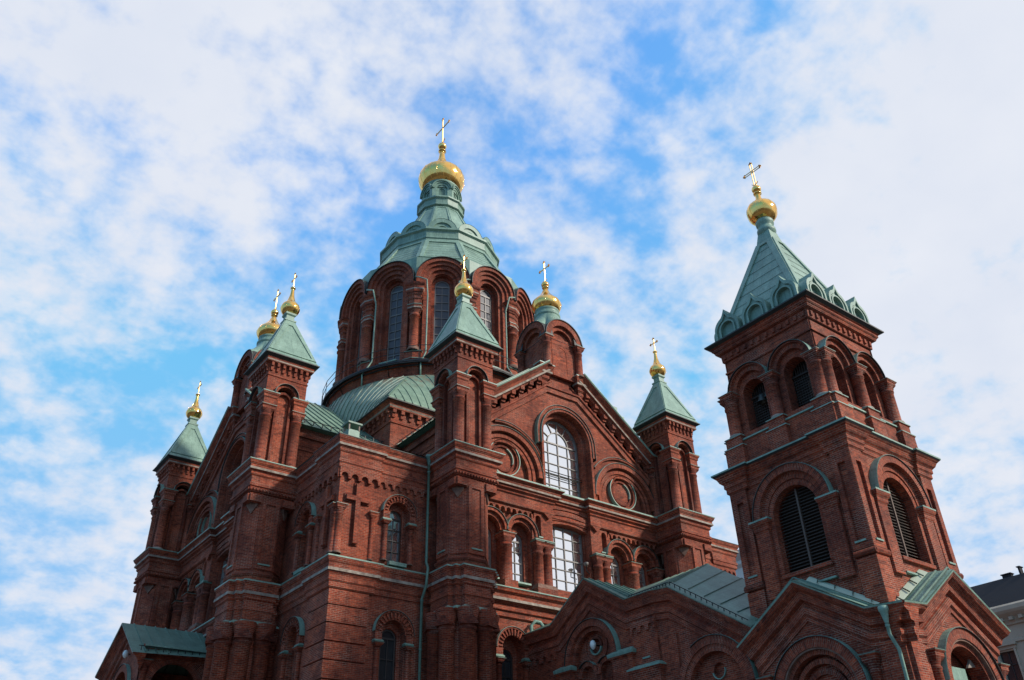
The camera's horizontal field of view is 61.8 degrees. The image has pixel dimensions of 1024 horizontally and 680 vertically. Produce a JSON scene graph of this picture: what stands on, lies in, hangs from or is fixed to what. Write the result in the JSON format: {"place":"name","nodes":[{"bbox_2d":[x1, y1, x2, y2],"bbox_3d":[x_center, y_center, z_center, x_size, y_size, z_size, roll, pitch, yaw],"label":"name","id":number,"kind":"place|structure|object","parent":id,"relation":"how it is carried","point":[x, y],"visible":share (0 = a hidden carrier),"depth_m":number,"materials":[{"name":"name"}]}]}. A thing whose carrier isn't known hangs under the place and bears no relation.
{"place":"outdoors","nodes":[
{"label":"outdoors","id":0,"kind":"place"},
{"bbox_2d":[95,118,761,679],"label":"cathedral","id":1,"kind":"structure","parent":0,"point":[463,470],"depth_m":41.64,"materials":[{"name":"red brick"}]},
{"bbox_2d":[123,650,129,657],"bbox_3d":[-17.963,14.758,40.129,0.580,0.380,0.260,21,-39,-31],"label":"globe lamp","id":2,"kind":"object","parent":1,"relation":"attached to","point":[125,653],"visible":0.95,"depth_m":39.96,"materials":[{"name":"white glass"}]},
{"bbox_2d":[216,557,227,610],"bbox_3d":[-14.871,12.796,44.887,0.080,3.280,2.440,21,-39,-31],"label":"window","id":3,"kind":"structure","parent":1,"relation":"in","point":[225,562],"depth_m":46.05,"materials":[{"name":"grey glass"}]},
{"bbox_2d":[357,311,362,370],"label":"window","id":4,"kind":"structure","parent":1,"relation":"in","point":[362,311],"depth_m":58.32,"materials":[{"name":"grey glass"}]},
{"bbox_2d":[378,629,395,679],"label":"window","id":5,"kind":"structure","parent":1,"relation":"in","point":[387,650],"depth_m":34.89,"materials":[{"name":"grey glass"}]},
{"bbox_2d":[386,511,400,561],"bbox_3d":[-5.262,8.661,37.616,0.800,2.380,0.080,21,-39,-31],"label":"window","id":6,"kind":"structure","parent":1,"relation":"in","point":[394,527],"depth_m":37.62,"materials":[{"name":"grey glass"}]},
{"bbox_2d":[387,286,402,360],"bbox_3d":[-7.656,-1.056,56.363,1.040,6.220,0.080,-14,-35,18],"label":"window","id":7,"kind":"structure","parent":1,"relation":"in","point":[395,317],"depth_m":56.43,"materials":[{"name":"grey glass"}]},
{"bbox_2d":[433,281,449,342],"bbox_3d":[-4.622,-1.350,56.055,1.040,6.220,0.080,3,-33,-7],"label":"window","id":8,"kind":"structure","parent":1,"relation":"in","point":[442,289],"depth_m":56.62,"materials":[{"name":"grey glass"}]},
{"bbox_2d":[480,290,491,333],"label":"window","id":9,"kind":"structure","parent":1,"relation":"in","point":[485,298],"depth_m":57.95,"materials":[{"name":"grey glass"}]},
{"bbox_2d":[488,529,490,567],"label":"window","id":10,"kind":"structure","parent":1,"relation":"in","point":[489,535],"depth_m":40.43,"materials":[{"name":"grey glass"}]},
{"bbox_2d":[502,649,512,679],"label":"window","id":11,"kind":"structure","parent":1,"relation":"in","point":[507,671],"depth_m":38.13,"materials":[{"name":"grey glass"}]},
{"bbox_2d":[512,534,522,581],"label":"window","id":12,"kind":"structure","parent":1,"relation":"in","point":[517,566],"depth_m":41.18,"materials":[{"name":"grey glass"}]},
{"bbox_2d":[543,421,580,497],"bbox_3d":[2.487,6.435,46.176,2.800,4.450,0.080,21,-39,-31],"label":"window","id":13,"kind":"structure","parent":1,"relation":"in","point":[560,449],"depth_m":46.36,"materials":[{"name":"grey glass"}]},
{"bbox_2d":[551,526,583,591],"bbox_3d":[2.663,11.100,43.110,2.440,3.280,0.080,21,-39,-31],"label":"window","id":14,"kind":"structure","parent":1,"relation":"in","point":[567,555],"depth_m":43.27,"materials":[{"name":"grey glass"}]},
{"bbox_2d":[590,640,599,649],"bbox_3d":[3.458,12.598,35.282,0.580,0.380,0.260,21,-39,-31],"label":"globe lamp","id":15,"kind":"object","parent":1,"relation":"attached to","point":[593,644],"visible":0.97,"depth_m":35.12,"materials":[{"name":"white glass"}]},
{"bbox_2d":[610,558,619,585],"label":"window","id":16,"kind":"structure","parent":1,"relation":"in","point":[615,577],"depth_m":44.81,"materials":[{"name":"grey glass"}]},
{"bbox_2d":[639,566,645,587],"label":"window","id":17,"kind":"structure","parent":1,"relation":"in","point":[641,578],"depth_m":45.85,"materials":[{"name":"grey glass"}]},
{"bbox_2d":[0,0,1023,679],"label":"sky","id":18,"kind":"structure","parent":0,"point":[168,168],"materials":[{"name":"blue"}]},
{"bbox_2d":[735,549,743,578],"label":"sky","id":19,"kind":"structure","parent":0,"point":[739,572],"depth_m":80.88,"materials":[{"name":"blue"}]},
{"bbox_2d":[704,162,1010,679],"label":"bell tower","id":20,"kind":"structure","parent":0,"point":[850,568],"depth_m":30.10,"materials":[{"name":"brick"}]},
{"bbox_2d":[757,390,766,404],"bbox_3d":[9.917,2.227,33.965,0.468,0.558,0.461,21,-39,-31],"label":"bell","id":21,"kind":"object","parent":20,"relation":"hanging from","point":[761,399],"visible":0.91,"depth_m":33.92,"materials":[{"name":"brown metal"}]},
{"bbox_2d":[779,487,831,572],"bbox_3d":[10.287,6.589,29.991,0.260,3.000,1.900,21,-39,-31],"label":"louvre window","id":22,"kind":"structure","parent":20,"relation":"in","point":[807,546],"depth_m":30.06,"materials":[{"name":"brown wood"}]},
{"bbox_2d":[883,481,918,558],"bbox_3d":[13.270,6.301,29.689,1.900,3.000,0.260,21,-39,-31],"label":"louvre window","id":23,"kind":"structure","parent":20,"relation":"in","point":[895,512],"depth_m":29.84,"materials":[{"name":"brown wood"}]},
{"label":"ground","id":24,"kind":"structure","parent":0,"visible":0},
{"bbox_2d":[970,566,1023,679],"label":"apartment building","id":25,"kind":"structure","parent":24,"relation":"on","point":[1003,599],"depth_m":53.25,"materials":[{"name":"grey stone"}]},
{"bbox_2d":[1000,651,1023,679],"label":"window","id":26,"kind":"structure","parent":25,"relation":"in","point":[1010,658],"depth_m":52.66,"materials":[{"name":"grey"}]}
]}

